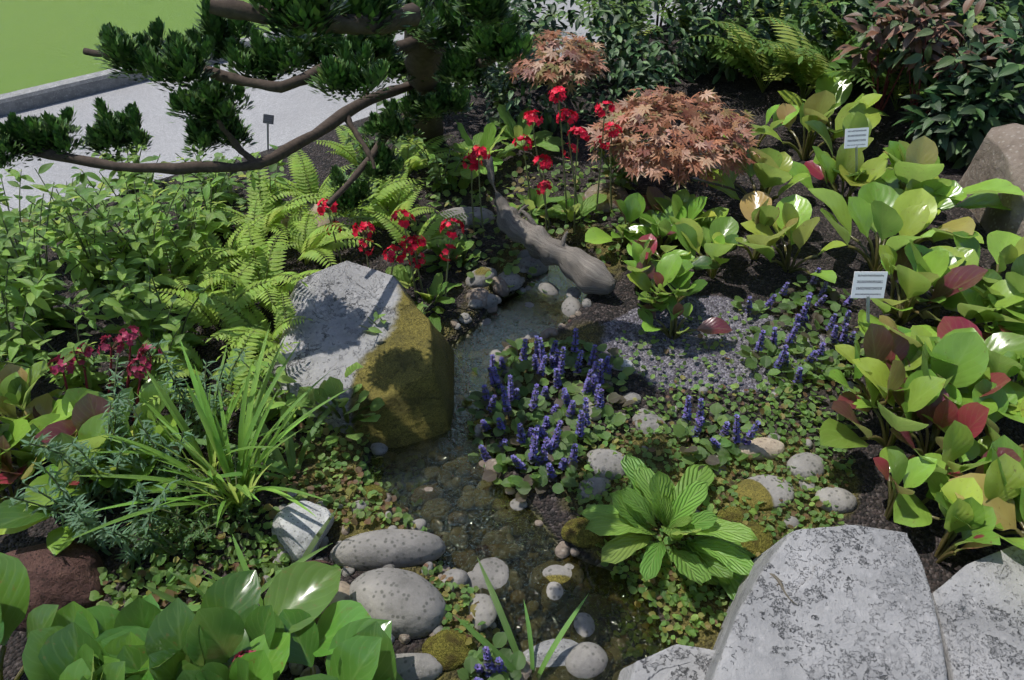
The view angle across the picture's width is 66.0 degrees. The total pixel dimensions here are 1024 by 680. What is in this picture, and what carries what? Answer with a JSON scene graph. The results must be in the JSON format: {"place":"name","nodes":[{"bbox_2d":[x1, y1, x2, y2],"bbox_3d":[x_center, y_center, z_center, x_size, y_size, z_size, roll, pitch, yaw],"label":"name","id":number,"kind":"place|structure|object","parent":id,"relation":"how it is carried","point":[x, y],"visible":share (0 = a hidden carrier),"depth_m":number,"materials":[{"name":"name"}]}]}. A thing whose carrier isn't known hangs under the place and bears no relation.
{"place":"outdoors","nodes":[
{"label":"outdoors","id":0,"kind":"place"},
{"bbox_2d":[0,0,277,93],"bbox_3d":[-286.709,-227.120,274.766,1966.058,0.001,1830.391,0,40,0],"label":"lawn","id":1,"kind":"structure","parent":0,"point":[42,42],"depth_m":7.74,"materials":[{"name":"green plant"}]},
{"bbox_2d":[0,0,740,221],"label":"gravel path","id":2,"kind":"structure","parent":0,"point":[299,111],"depth_m":6.45,"materials":[{"name":"white gravel"}]},
{"bbox_2d":[0,0,1023,679],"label":"ground","id":3,"kind":"structure","parent":0,"point":[608,318],"depth_m":2.78,"materials":[{"name":"brown soil"}]},
{"bbox_2d":[3,339,260,570],"bbox_3d":[-0.931,0.295,2.117,0.566,0.383,0.600,0,40,0],"label":"euphorbia","id":4,"kind":"object","parent":3,"relation":"on","point":[149,538],"visible":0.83,"depth_m":2.06,"materials":[{"name":"green plant"}]},
{"bbox_2d":[263,114,273,149],"bbox_3d":[-1.184,-0.979,3.811,0.050,0.274,0.194,-27,47,-29],"label":"plant label","id":5,"kind":"object","parent":3,"relation":"on","point":[268,119],"visible":0.89,"depth_m":3.69,"materials":[{"name":"plastic"}]},
{"bbox_2d":[0,0,540,219],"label":"conifer","id":6,"kind":"object","parent":3,"relation":"on","point":[424,59],"visible":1,"depth_m":2.09,"materials":[{"name":"green plant"}]},
{"bbox_2d":[0,30,647,427],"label":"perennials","id":7,"kind":"object","parent":3,"relation":"on","point":[28,300],"visible":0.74,"depth_m":2.69,"materials":[{"name":"green plant"}]},
{"bbox_2d":[64,322,587,674],"bbox_3d":[-0.473,0.491,1.901,0.952,0.426,1.486,-27,47,-28],"label":"iris","id":8,"kind":"object","parent":3,"relation":"on","point":[216,441],"visible":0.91,"depth_m":2.11,"materials":[{"name":"green plant"}]},
{"bbox_2d":[47,86,757,666],"bbox_3d":[-0.356,-0.302,2.675,1.994,0.663,2.885,0,40,0],"label":"primula","id":9,"kind":"object","parent":3,"relation":"on","point":[716,553],"depth_m":2.33,"materials":[{"name":"green plant"}]},
{"bbox_2d":[1,147,883,646],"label":"ground cover","id":10,"kind":"object","parent":3,"relation":"on","point":[155,573],"visible":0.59,"depth_m":2.21,"materials":[{"name":"green plant"}]},
{"bbox_2d":[0,71,1023,679],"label":"bergenia","id":11,"kind":"object","parent":3,"relation":"on","point":[950,375],"visible":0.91,"depth_m":2.27,"materials":[{"name":"green plant"}]},
{"bbox_2d":[369,265,672,679],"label":"water","id":12,"kind":"structure","parent":3,"relation":"on","point":[465,512],"depth_m":2.18,"materials":[{"name":"clear liquid"}]},
{"bbox_2d":[482,154,615,294],"bbox_3d":[0.121,-0.425,2.953,0.148,0.339,0.688,-31,49,-32],"label":"driftwood log","id":13,"kind":"object","parent":3,"relation":"on","point":[584,271],"visible":0.97,"depth_m":2.93,"materials":[{"name":"grey wood"}]},
{"bbox_2d":[502,29,609,96],"bbox_3d":[0.161,-1.319,3.919,0.533,0.518,0.870,-13,42,-15],"label":"japanese maple","id":14,"kind":"object","parent":3,"relation":"on","point":[536,72],"visible":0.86,"depth_m":3.63,"materials":[{"name":"red plant"}]},
{"bbox_2d":[263,207,856,679],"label":"stones","id":15,"kind":"object","parent":3,"relation":"on","point":[387,587],"visible":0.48,"depth_m":2.02,"materials":[{"name":"stone"}]},
{"bbox_2d":[5,250,610,631],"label":"red rocks","id":16,"kind":"object","parent":15,"relation":"on","point":[70,573],"visible":0.34,"depth_m":1.93,"materials":[{"name":"stone"}]},
{"bbox_2d":[271,358,632,643],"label":"granite rocks","id":17,"kind":"object","parent":15,"relation":"on","point":[295,528],"visible":0.42,"depth_m":2.05,"materials":[{"name":"stone"}]},
{"bbox_2d":[161,204,784,623],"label":"tan rocks","id":18,"kind":"object","parent":15,"relation":"on","point":[767,448],"visible":0.32,"depth_m":2.30,"materials":[{"name":"stone"}]},
{"bbox_2d":[362,418,774,671],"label":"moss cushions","id":19,"kind":"object","parent":15,"relation":"on","point":[448,650],"visible":0.44,"depth_m":2.07,"materials":[{"name":"green plant"}]},
{"bbox_2d":[141,0,1023,414],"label":"ferns","id":20,"kind":"object","parent":3,"relation":"on","point":[245,252],"visible":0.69,"depth_m":3.08,"materials":[{"name":"green plant"}]},
{"bbox_2d":[267,261,1023,679],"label":"boulders","id":21,"kind":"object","parent":3,"relation":"on","point":[867,607],"depth_m":1.83,"materials":[{"name":"stone"}]},
{"bbox_2d":[770,573,796,604],"bbox_3d":[0.621,0.564,1.796,0.030,0.007,0.094,-24,46,-26],"label":"lizard","id":22,"kind":"object","parent":21,"relation":"on","point":[778,580],"visible":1,"depth_m":1.80},
{"bbox_2d":[274,123,1023,679],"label":"rocks","id":23,"kind":"object","parent":3,"relation":"on","point":[1000,153],"visible":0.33,"depth_m":3.15,"materials":[{"name":"stone"}]},
{"bbox_2d":[457,267,865,679],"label":"bugleweed flowers","id":24,"kind":"object","parent":3,"relation":"on","point":[548,430],"visible":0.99,"depth_m":2.44,"materials":[{"name":"purple plant"}]},
{"bbox_2d":[583,85,760,189],"bbox_3d":[0.648,-0.812,3.330,0.766,0.487,0.741,0,40,0],"label":"japanese maple","id":25,"kind":"object","parent":3,"relation":"on","point":[675,162],"visible":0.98,"depth_m":3.14,"materials":[{"name":"red plant"}]},
{"bbox_2d":[399,0,1023,168],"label":"shrubs","id":26,"kind":"object","parent":3,"relation":"on","point":[991,51],"visible":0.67,"depth_m":3.83,"materials":[{"name":"green plant"}]},
{"bbox_2d":[691,177,744,196],"bbox_3d":[0.848,-0.564,3.165,0.377,0.297,0.032,-18,43,-21],"label":"hose","id":27,"kind":"object","parent":3,"relation":"on","point":[695,179],"visible":0.56,"depth_m":3.10,"materials":[{"name":"black plastic"}]},
{"bbox_2d":[844,127,868,190],"bbox_3d":[1.469,-0.723,3.343,0.314,0.425,0.081,-29,48,-30],"label":"plant label","id":28,"kind":"object","parent":3,"relation":"on","point":[856,138],"visible":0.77,"depth_m":3.18,"materials":[{"name":"plastic"}]},
{"bbox_2d":[850,272,887,321],"bbox_3d":[1.149,-0.061,2.580,0.148,0.373,0.037,0,40,0],"label":"plant label","id":29,"kind":"object","parent":3,"relation":"on","point":[867,285],"visible":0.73,"depth_m":2.49,"materials":[{"name":"plastic"}]},
{"label":"ground surface","id":30,"kind":"structure","parent":0,"visible":0},
{"bbox_2d":[0,31,316,115],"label":"kerb","id":31,"kind":"structure","parent":30,"relation":"on","point":[51,93],"depth_m":6.69,"materials":[{"name":"concrete"}]}
]}

